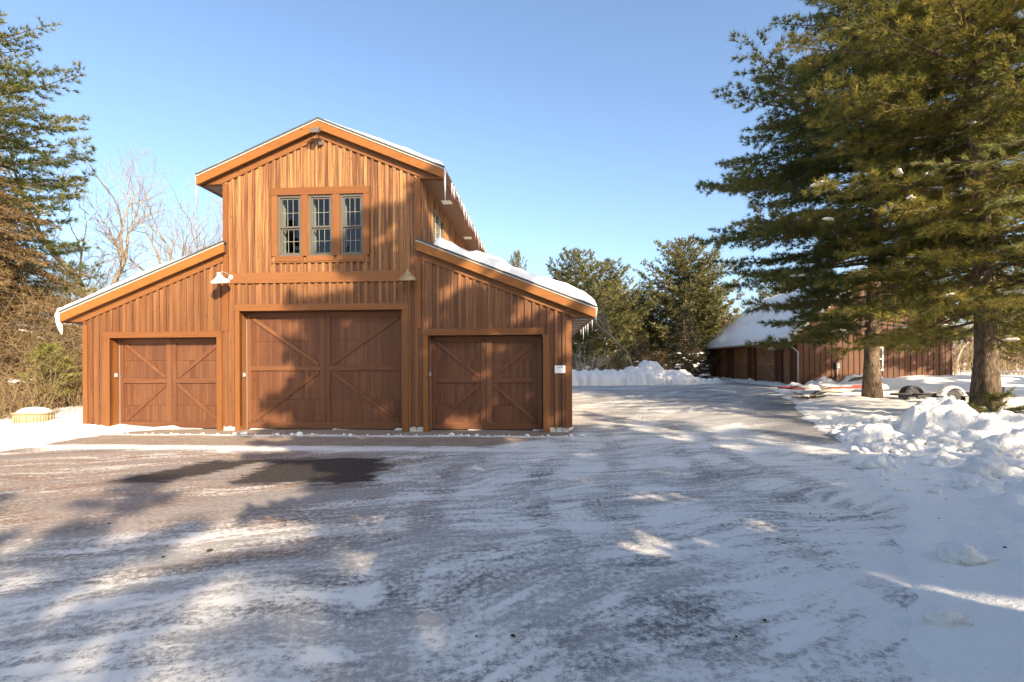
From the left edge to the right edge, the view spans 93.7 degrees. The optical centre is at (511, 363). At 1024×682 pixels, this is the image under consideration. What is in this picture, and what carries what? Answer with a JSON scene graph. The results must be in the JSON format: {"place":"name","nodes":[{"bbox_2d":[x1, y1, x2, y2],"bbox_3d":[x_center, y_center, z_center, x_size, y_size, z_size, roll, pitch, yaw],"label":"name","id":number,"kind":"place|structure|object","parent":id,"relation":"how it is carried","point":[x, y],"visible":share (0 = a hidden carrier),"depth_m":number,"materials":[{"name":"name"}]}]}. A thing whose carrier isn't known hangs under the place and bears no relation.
{"place":"outdoors","nodes":[
{"label":"outdoors","id":0,"kind":"place"},
{"bbox_2d":[0,382,937,681],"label":"driveway","id":1,"kind":"structure","parent":0,"point":[632,532],"depth_m":4.66,"materials":[{"name":"grey asphalt"}]},
{"bbox_2d":[108,453,1007,636],"bbox_3d":[1.659,1.730,6.935,13.122,0.224,7.503,0,0,0],"label":"debris","id":2,"kind":"object","parent":1,"relation":"on","point":[512,635],"visible":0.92,"depth_m":4.74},
{"bbox_2d":[791,389,825,399],"bbox_3d":[12.477,1.309,20.265,1.596,0.531,1.072,0,0,15],"label":"fallen bough","id":3,"kind":"object","parent":1,"relation":"on","point":[815,396],"visible":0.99,"depth_m":20.19,"materials":[{"name":"brown wood"}]},
{"bbox_2d":[962,452,1013,476],"bbox_3d":[7.187,1.591,7.220,0.598,0.495,0.449,0,0,27],"label":"snow chunk","id":4,"kind":"object","parent":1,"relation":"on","point":[991,464],"visible":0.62,"depth_m":7.15,"materials":[{"name":"white snow"}]},
{"bbox_2d":[0,363,1023,681],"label":"ground","id":5,"kind":"structure","parent":0,"point":[988,597],"depth_m":5.30,"materials":[{"name":"white snow"}]},
{"bbox_2d":[10,411,55,422],"bbox_3d":[-14.443,1.639,14.500,1.000,0.350,0.640,0,0,-8],"label":"planter","id":6,"kind":"object","parent":5,"relation":"on","point":[31,417],"visible":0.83,"depth_m":14.25,"materials":[{"name":"beige wood"}]},
{"bbox_2d":[15,407,51,412],"bbox_3d":[-14.440,1.486,14.495,0.886,0.354,0.609,0,0,0],"label":"snow heap","id":7,"kind":"object","parent":6,"relation":"in","point":[33,410],"visible":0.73,"depth_m":14.35,"materials":[{"name":"white snow"}]},
{"bbox_2d":[0,294,71,379],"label":"dry shrub","id":8,"kind":"object","parent":5,"relation":"on","point":[24,322],"visible":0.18,"depth_m":18.11,"materials":[{"name":"brown plant"}]},
{"bbox_2d":[0,354,81,419],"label":"dry shrub","id":9,"kind":"object","parent":5,"relation":"on","point":[8,403],"visible":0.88,"depth_m":15.96,"materials":[{"name":"brown plant"}]},
{"bbox_2d":[0,271,81,407],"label":"dry shrub","id":10,"kind":"object","parent":5,"relation":"on","point":[1,347],"visible":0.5,"depth_m":17.19,"materials":[{"name":"plant"}]},
{"bbox_2d":[0,289,83,407],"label":"dry shrub","id":11,"kind":"object","parent":5,"relation":"on","point":[75,389],"visible":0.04,"depth_m":18.29,"materials":[{"name":"plant"}]},
{"bbox_2d":[0,161,91,406],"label":"spruce tree","id":12,"kind":"object","parent":5,"relation":"on","point":[15,252],"visible":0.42,"depth_m":18.83,"materials":[{"name":"needles"},{"name":"bark"}]},
{"bbox_2d":[13,342,82,408],"bbox_3d":[-16.930,0.427,17.663,1.970,2.554,1.852,0,0,-28],"label":"young pine","id":13,"kind":"object","parent":5,"relation":"on","point":[48,347],"visible":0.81,"depth_m":17.52,"materials":[{"name":"green plant"}]},
{"bbox_2d":[1,261,94,388],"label":"dry shrub","id":14,"kind":"object","parent":5,"relation":"on","point":[47,313],"visible":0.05,"depth_m":20.76,"materials":[{"name":"brown plant"}]},
{"bbox_2d":[0,9,107,343],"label":"pine tree","id":15,"kind":"object","parent":5,"relation":"on","point":[11,94],"visible":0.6,"depth_m":23.09,"materials":[{"name":"green plant"}]},
{"bbox_2d":[1,271,109,399],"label":"dry shrub","id":16,"kind":"object","parent":5,"relation":"on","point":[63,328],"visible":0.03,"depth_m":19.02,"materials":[{"name":"brown plant"}]},
{"bbox_2d":[0,270,122,409],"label":"dry shrub","id":17,"kind":"object","parent":5,"relation":"on","point":[47,355],"visible":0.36,"depth_m":17.85,"materials":[{"name":"plant"}]},
{"bbox_2d":[28,240,99,340],"bbox_3d":[-31.630,-3.735,33.505,6.206,11.044,9.093,0,0,-13],"label":"bare tree","id":18,"kind":"object","parent":5,"relation":"on","point":[64,277],"visible":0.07,"depth_m":34.56,"materials":[{"name":"brown plant"}]},
{"bbox_2d":[0,261,131,403],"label":"dry shrub","id":19,"kind":"object","parent":5,"relation":"on","point":[61,297],"visible":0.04,"depth_m":20.73,"materials":[{"name":"brown plant"}]},
{"bbox_2d":[17,217,162,344],"bbox_3d":[-27.448,-3.496,31.690,9.902,11.216,7.944,0,0,-11],"label":"bare tree","id":20,"kind":"object","parent":5,"relation":"on","point":[103,271],"visible":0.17,"depth_m":30.51,"materials":[{"name":"brown plant"}]},
{"bbox_2d":[0,27,222,346],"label":"bare tree","id":21,"kind":"object","parent":5,"relation":"on","point":[131,228],"visible":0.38,"depth_m":31.21,"materials":[{"name":"plant"}]},
{"bbox_2d":[79,197,222,283],"bbox_3d":[-23.659,-5.018,34.148,12.385,14.230,9.767,0,0,12],"label":"bare tree","id":22,"kind":"object","parent":5,"relation":"on","point":[165,252],"visible":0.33,"depth_m":32.60,"materials":[{"name":"plant"}]},
{"bbox_2d":[59,117,596,431],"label":"barn","id":23,"kind":"structure","parent":5,"relation":"on","point":[325,283],"depth_m":13.37,"materials":[{"name":"brown wood"}]},
{"bbox_2d":[55,307,62,334],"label":"hanging snow","id":24,"kind":"structure","parent":23,"relation":"hanging from","point":[59,324],"depth_m":13.58,"materials":[{"name":"white snow"}]},
{"bbox_2d":[61,254,189,309],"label":"roof snow","id":25,"kind":"structure","parent":23,"relation":"on","point":[119,283],"depth_m":13.46,"materials":[{"name":"white snow"}]},
{"bbox_2d":[120,338,216,428],"bbox_3d":[-9.812,0.581,13.875,3.146,2.612,0.089,0,0,4],"label":"garage door","id":26,"kind":"structure","parent":23,"relation":"in","point":[157,389],"depth_m":13.85,"materials":[{"name":"brown wood"}]},
{"bbox_2d":[278,195,300,255],"bbox_3d":[-6.159,-3.814,13.480,0.670,1.676,0.320,0,0,4],"label":"window","id":27,"kind":"structure","parent":23,"relation":"in","point":[282,213],"depth_m":13.36,"materials":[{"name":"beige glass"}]},
{"bbox_2d":[309,195,331,255],"bbox_3d":[-5.279,-3.818,13.425,0.666,1.676,0.320,0,0,4],"label":"window","id":28,"kind":"structure","parent":23,"relation":"in","point":[312,198],"depth_m":13.31,"materials":[{"name":"beige wood"}]},
{"bbox_2d":[247,311,401,429],"bbox_3d":[-5.278,0.202,13.593,4.576,3.332,0.089,0,0,4],"label":"garage door","id":29,"kind":"structure","parent":23,"relation":"in","point":[307,370],"depth_m":13.56,"materials":[{"name":"brown wood"}]},
{"bbox_2d":[340,194,362,254],"bbox_3d":[-4.397,-3.822,13.371,0.643,1.676,0.320,0,0,4],"label":"window","id":30,"kind":"structure","parent":23,"relation":"in","point":[343,197],"depth_m":13.23,"materials":[{"name":"beige wood"}]},
{"bbox_2d":[327,120,487,253],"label":"roof snow","id":31,"kind":"structure","parent":23,"relation":"on","point":[409,150],"depth_m":12.96,"materials":[{"name":"white snow"}]},
{"bbox_2d":[433,208,442,243],"bbox_3d":[-2.380,-4.130,15.309,0.115,1.180,1.400,0,0,4],"label":"window","id":32,"kind":"structure","parent":23,"relation":"in","point":[437,221],"depth_m":15.22,"materials":[{"name":"beige glass"}]},
{"bbox_2d":[431,335,542,429],"bbox_3d":[-0.705,0.543,13.308,3.096,2.612,0.089,0,0,4],"label":"garage door","id":33,"kind":"structure","parent":23,"relation":"in","point":[479,382],"depth_m":13.28,"materials":[{"name":"brown wood"}]},
{"bbox_2d":[434,237,596,306],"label":"roof snow","id":34,"kind":"structure","parent":23,"relation":"on","point":[504,265],"depth_m":12.82,"materials":[{"name":"white snow"}]},
{"bbox_2d":[507,249,527,270],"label":"pine tree","id":35,"kind":"object","parent":5,"relation":"on","point":[515,264],"visible":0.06,"depth_m":55.80,"materials":[{"name":"green plant"}]},
{"bbox_2d":[50,317,1023,370],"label":"woods","id":36,"kind":"object","parent":5,"relation":"on","point":[968,349],"visible":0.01,"depth_m":57.17,"materials":[{"name":"plant"}]},
{"bbox_2d":[105,376,1023,493],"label":"snow clods","id":37,"kind":"object","parent":5,"relation":"on","point":[914,442],"visible":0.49,"depth_m":9.07,"materials":[{"name":"white snow"}]},
{"bbox_2d":[551,265,591,367],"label":"pine tree","id":38,"kind":"object","parent":5,"relation":"on","point":[569,283],"depth_m":48.28,"materials":[{"name":"green plant"}]},
{"bbox_2d":[542,246,623,370],"bbox_3d":[5.168,-4.236,40.074,7.296,11.232,7.835,0,0,-17],"label":"pine tree","id":39,"kind":"object","parent":5,"relation":"on","point":[584,273],"visible":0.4,"depth_m":39.17,"materials":[{"name":"green plant"}]},
{"bbox_2d":[572,349,596,370],"bbox_3d":[4.207,0.072,37.590,5.443,3.008,5.494,0,0,7],"label":"dry shrub","id":40,"kind":"object","parent":5,"relation":"on","point":[582,363],"visible":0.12,"depth_m":36.97,"materials":[{"name":"plant"}]},
{"bbox_2d":[572,342,618,370],"bbox_3d":[5.326,-0.113,33.855,4.027,3.319,5.371,0,0,20],"label":"arching shrub","id":41,"kind":"object","parent":5,"relation":"on","point":[588,358],"visible":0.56,"depth_m":34.79,"materials":[{"name":"brown plant"}]},
{"bbox_2d":[572,347,638,370],"bbox_3d":[7.226,0.059,37.127,5.494,3.008,5.443,0,0,-25],"label":"dry shrub","id":42,"kind":"object","parent":5,"relation":"on","point":[605,365],"visible":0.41,"depth_m":36.80,"materials":[{"name":"brown plant"}]},
{"bbox_2d":[594,303,622,368],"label":"pine tree","id":43,"kind":"object","parent":5,"relation":"on","point":[610,347],"visible":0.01,"depth_m":50.52,"materials":[{"name":"green plant"}]},
{"bbox_2d":[573,257,650,370],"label":"pine tree","id":44,"kind":"object","parent":5,"relation":"on","point":[628,321],"visible":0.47,"depth_m":42.10,"materials":[{"name":"green plant"}]},
{"bbox_2d":[580,278,646,362],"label":"pine tree","id":45,"kind":"object","parent":5,"relation":"on","point":[622,293],"visible":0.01,"depth_m":56.65,"materials":[{"name":"green plant"}]},
{"bbox_2d":[582,290,651,368],"bbox_3d":[6.965,-1.923,33.683,6.878,6.908,3.892,0,0,24],"label":"bare sapling","id":46,"kind":"object","parent":5,"relation":"on","point":[613,338],"visible":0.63,"depth_m":33.92,"materials":[{"name":"brown plant"}]},
{"bbox_2d":[624,330,654,366],"bbox_3d":[10.332,-0.561,38.856,2.700,4.521,3.082,0,0,-21],"label":"hemlock tree","id":47,"kind":"object","parent":5,"relation":"on","point":[643,338],"visible":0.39,"depth_m":38.66,"materials":[{"name":"green plant"}]},
{"bbox_2d":[612,289,675,365],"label":"pine tree","id":48,"kind":"object","parent":5,"relation":"on","point":[642,303],"visible":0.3,"depth_m":44.79,"materials":[{"name":"green plant"}]},
{"bbox_2d":[572,360,725,385],"bbox_3d":[7.643,0.744,32.410,19.080,1.949,5.220,0,0,0],"label":"snow pile","id":49,"kind":"object","parent":5,"relation":"on","point":[645,372],"visible":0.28,"depth_m":31.43,"materials":[{"name":"white snow"}]},
{"bbox_2d":[623,346,689,369],"bbox_3d":[11.121,-0.007,36.547,5.494,3.008,5.443,0,0,32],"label":"dry shrub","id":50,"kind":"object","parent":5,"relation":"on","point":[658,361],"visible":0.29,"depth_m":36.20,"materials":[{"name":"plant"}]},
{"bbox_2d":[661,306,710,377],"bbox_3d":[13.183,-1.339,36.381,3.751,6.280,4.281,0,0,34],"label":"hemlock tree","id":51,"kind":"object","parent":5,"relation":"on","point":[682,353],"visible":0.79,"depth_m":36.28,"materials":[{"name":"green plant"}]},
{"bbox_2d":[656,347,715,377],"bbox_3d":[14.161,-0.101,39.967,6.043,3.309,5.988,0,0,40],"label":"dry shrub","id":52,"kind":"object","parent":5,"relation":"on","point":[687,369],"visible":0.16,"depth_m":39.74,"materials":[{"name":"brown plant"}]},
{"bbox_2d":[665,310,714,378],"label":"hemlock tree","id":53,"kind":"object","parent":5,"relation":"on","point":[708,356],"visible":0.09,"depth_m":40.60,"materials":[{"name":"green plant"}]},
{"bbox_2d":[632,233,747,365],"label":"pine tree","id":54,"kind":"object","parent":5,"relation":"on","point":[708,313],"visible":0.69,"depth_m":42.31,"materials":[{"name":"green plant"}]},
{"bbox_2d":[666,279,733,374],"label":"pine tree","id":55,"kind":"object","parent":5,"relation":"on","point":[716,319],"visible":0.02,"depth_m":49.17,"materials":[{"name":"green plant"}]},
{"bbox_2d":[696,351,719,376],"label":"dry shrub","id":56,"kind":"object","parent":5,"relation":"on","point":[710,369],"visible":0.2,"depth_m":42.15,"materials":[{"name":"plant"}]},
{"bbox_2d":[702,301,747,336],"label":"pine tree","id":57,"kind":"object","parent":5,"relation":"on","point":[724,321],"visible":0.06,"depth_m":47.65,"materials":[{"name":"green plant"}]},
{"bbox_2d":[709,376,786,386],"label":"snow ridge","id":58,"kind":"structure","parent":5,"relation":"on","point":[760,382],"depth_m":31.78,"materials":[{"name":"white snow"}]},
{"bbox_2d":[740,264,804,308],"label":"pine tree","id":59,"kind":"object","parent":5,"relation":"on","point":[769,293],"visible":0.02,"depth_m":51.94,"materials":[{"name":"green plant"}]},
{"bbox_2d":[777,384,886,389],"bbox_3d":[14.930,1.107,22.185,4.751,0.560,1.200,0,0,-1],"label":"trailer","id":60,"kind":"object","parent":5,"relation":"on","point":[798,387],"visible":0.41,"depth_m":21.69,"materials":[{"name":"red paint"}]},
{"bbox_2d":[799,383,888,392],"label":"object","id":61,"kind":"structure","parent":60,"relation":"on","point":[821,387],"depth_m":21.88,"materials":[{"name":"white"}]},
{"bbox_2d":[805,374,862,385],"bbox_3d":[15.305,1.143,27.300,12.000,1.144,3.600,0,0,0],"label":"snow pile","id":62,"kind":"object","parent":5,"relation":"on","point":[847,378],"visible":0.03,"depth_m":26.31,"materials":[{"name":"white snow"}]},
{"bbox_2d":[700,283,971,384],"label":"garage","id":63,"kind":"structure","parent":5,"relation":"on","point":[803,364],"depth_m":27.38,"materials":[{"name":"brown wood"}]},
{"bbox_2d":[716,350,726,377],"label":"garage door","id":64,"kind":"structure","parent":63,"relation":"in","point":[722,371],"depth_m":40.51,"materials":[{"name":"brown wood"}]},
{"bbox_2d":[734,348,746,379],"bbox_3d":[17.412,0.125,36.318,0.089,2.496,3.190,0,0,5],"label":"garage door","id":65,"kind":"structure","parent":63,"relation":"in","point":[740,355],"depth_m":36.62,"materials":[{"name":"brown wood"}]},
{"bbox_2d":[757,346,773,381],"bbox_3d":[17.006,0.127,31.987,0.089,2.496,3.190,0,0,5],"label":"garage door","id":66,"kind":"structure","parent":63,"relation":"in","point":[765,359],"depth_m":32.24,"materials":[{"name":"brown wood"}]},
{"bbox_2d":[703,271,859,347],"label":"roof snow","id":67,"kind":"structure","parent":63,"relation":"on","point":[742,328],"depth_m":35.70,"materials":[{"name":"white snow"}]},
{"bbox_2d":[783,350,788,383],"bbox_3d":[16.585,0.290,28.938,0.100,2.180,0.960,0,0,5],"label":"side door","id":68,"kind":"structure","parent":63,"relation":"in","point":[785,352],"depth_m":29.02,"materials":[{"name":"brown wood"}]},
{"bbox_2d":[880,347,883,370],"bbox_3d":[20.549,-0.236,27.307,1.300,1.800,0.510,0,0,5],"label":"window","id":69,"kind":"structure","parent":63,"relation":"in","point":[881,348],"depth_m":27.03,"materials":[{"name":"white glass"}]},
{"bbox_2d":[688,0,1023,397],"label":"pine tree","id":70,"kind":"object","parent":5,"relation":"on","point":[826,228],"visible":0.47,"depth_m":19.56,"materials":[{"name":"green plant"}]},
{"bbox_2d":[770,0,1023,405],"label":"pine tree","id":71,"kind":"object","parent":5,"relation":"on","point":[985,375],"visible":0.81,"depth_m":13.91,"materials":[{"name":"green plant"}]},
{"bbox_2d":[836,396,1023,446],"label":"snow pile","id":72,"kind":"object","parent":5,"relation":"on","point":[946,416],"visible":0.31,"depth_m":10.46,"materials":[{"name":"white snow"}]},
{"bbox_2d":[865,0,1023,325],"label":"pine tree","id":73,"kind":"object","parent":5,"relation":"on","point":[997,191],"visible":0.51,"depth_m":13.14,"materials":[{"name":"green plant"}]},
{"bbox_2d":[922,603,973,625],"bbox_3d":[3.025,1.773,3.357,0.310,0.173,0.206,0,0,0],"label":"snow chunk","id":74,"kind":"object","parent":5,"relation":"on","point":[940,614],"visible":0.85,"depth_m":3.29,"materials":[{"name":"white snow"}]},
{"bbox_2d":[890,386,1011,400],"bbox_3d":[17.061,1.261,18.386,4.415,0.755,1.900,0,0,-4],"label":"utility trailer","id":75,"kind":"object","parent":5,"relation":"on","point":[909,392],"visible":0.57,"depth_m":18.73,"materials":[{"name":"metal"}]},
{"bbox_2d":[936,386,966,395],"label":"fender snow","id":76,"kind":"structure","parent":75,"relation":"on","point":[942,391],"depth_m":17.40,"materials":[{"name":"white snow"}]},
{"bbox_2d":[952,352,972,374],"bbox_3d":[33.962,-0.053,38.124,5.443,3.008,5.494,0,0,36],"label":"dry shrub","id":77,"kind":"object","parent":5,"relation":"on","point":[955,363],"visible":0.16,"depth_m":36.88,"materials":[{"name":"beige plant"}]},
{"bbox_2d":[909,65,1023,250],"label":"pine tree","id":78,"kind":"object","parent":5,"relation":"on","point":[985,162],"visible":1,"depth_m":9.83,"materials":[{"name":"green plant"}]},
{"bbox_2d":[936,541,999,565],"bbox_3d":[4.074,1.738,4.343,0.430,0.238,0.372,0,0,-22],"label":"snow chunk","id":79,"kind":"object","parent":5,"relation":"on","point":[956,552],"visible":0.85,"depth_m":4.25,"materials":[{"name":"white snow"}]},
{"bbox_2d":[941,270,1011,373],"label":"bare tree","id":80,"kind":"object","parent":5,"relation":"on","point":[960,351],"visible":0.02,"depth_m":41.80,"materials":[{"name":"brown wood"}]},
{"bbox_2d":[951,397,1023,413],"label":"fallen bough","id":81,"kind":"object","parent":5,"relation":"on","point":[977,408],"visible":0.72,"depth_m":12.88,"materials":[{"name":"green plant"}]},
{"bbox_2d":[956,350,1023,375],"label":"dry shrub","id":82,"kind":"object","parent":5,"relation":"on","point":[1010,367],"visible":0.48,"depth_m":36.53,"materials":[{"name":"beige plant"}]},
{"bbox_2d":[964,386,1017,401],"bbox_3d":[13.300,0.858,13.401,1.404,0.472,1.106,0,0,-40],"label":"fallen bough","id":83,"kind":"object","parent":5,"relation":"on","point":[1003,396],"visible":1,"depth_m":13.34,"materials":[{"name":"green plant"}]},
{"bbox_2d":[984,430,1023,450],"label":"snow pile","id":84,"kind":"object","parent":5,"relation":"on","point":[1008,441],"visible":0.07,"depth_m":9.08,"materials":[{"name":"white snow"}]},
{"bbox_2d":[998,268,1023,366],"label":"pine tree","id":85,"kind":"object","parent":5,"relation":"on","point":[1005,347],"visible":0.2,"depth_m":47.17,"materials":[{"name":"green plant"}]},
{"bbox_2d":[0,0,1023,362],"label":"sky","id":86,"kind":"structure","parent":0,"point":[595,125],"materials":[{"name":"blue"}]}
]}

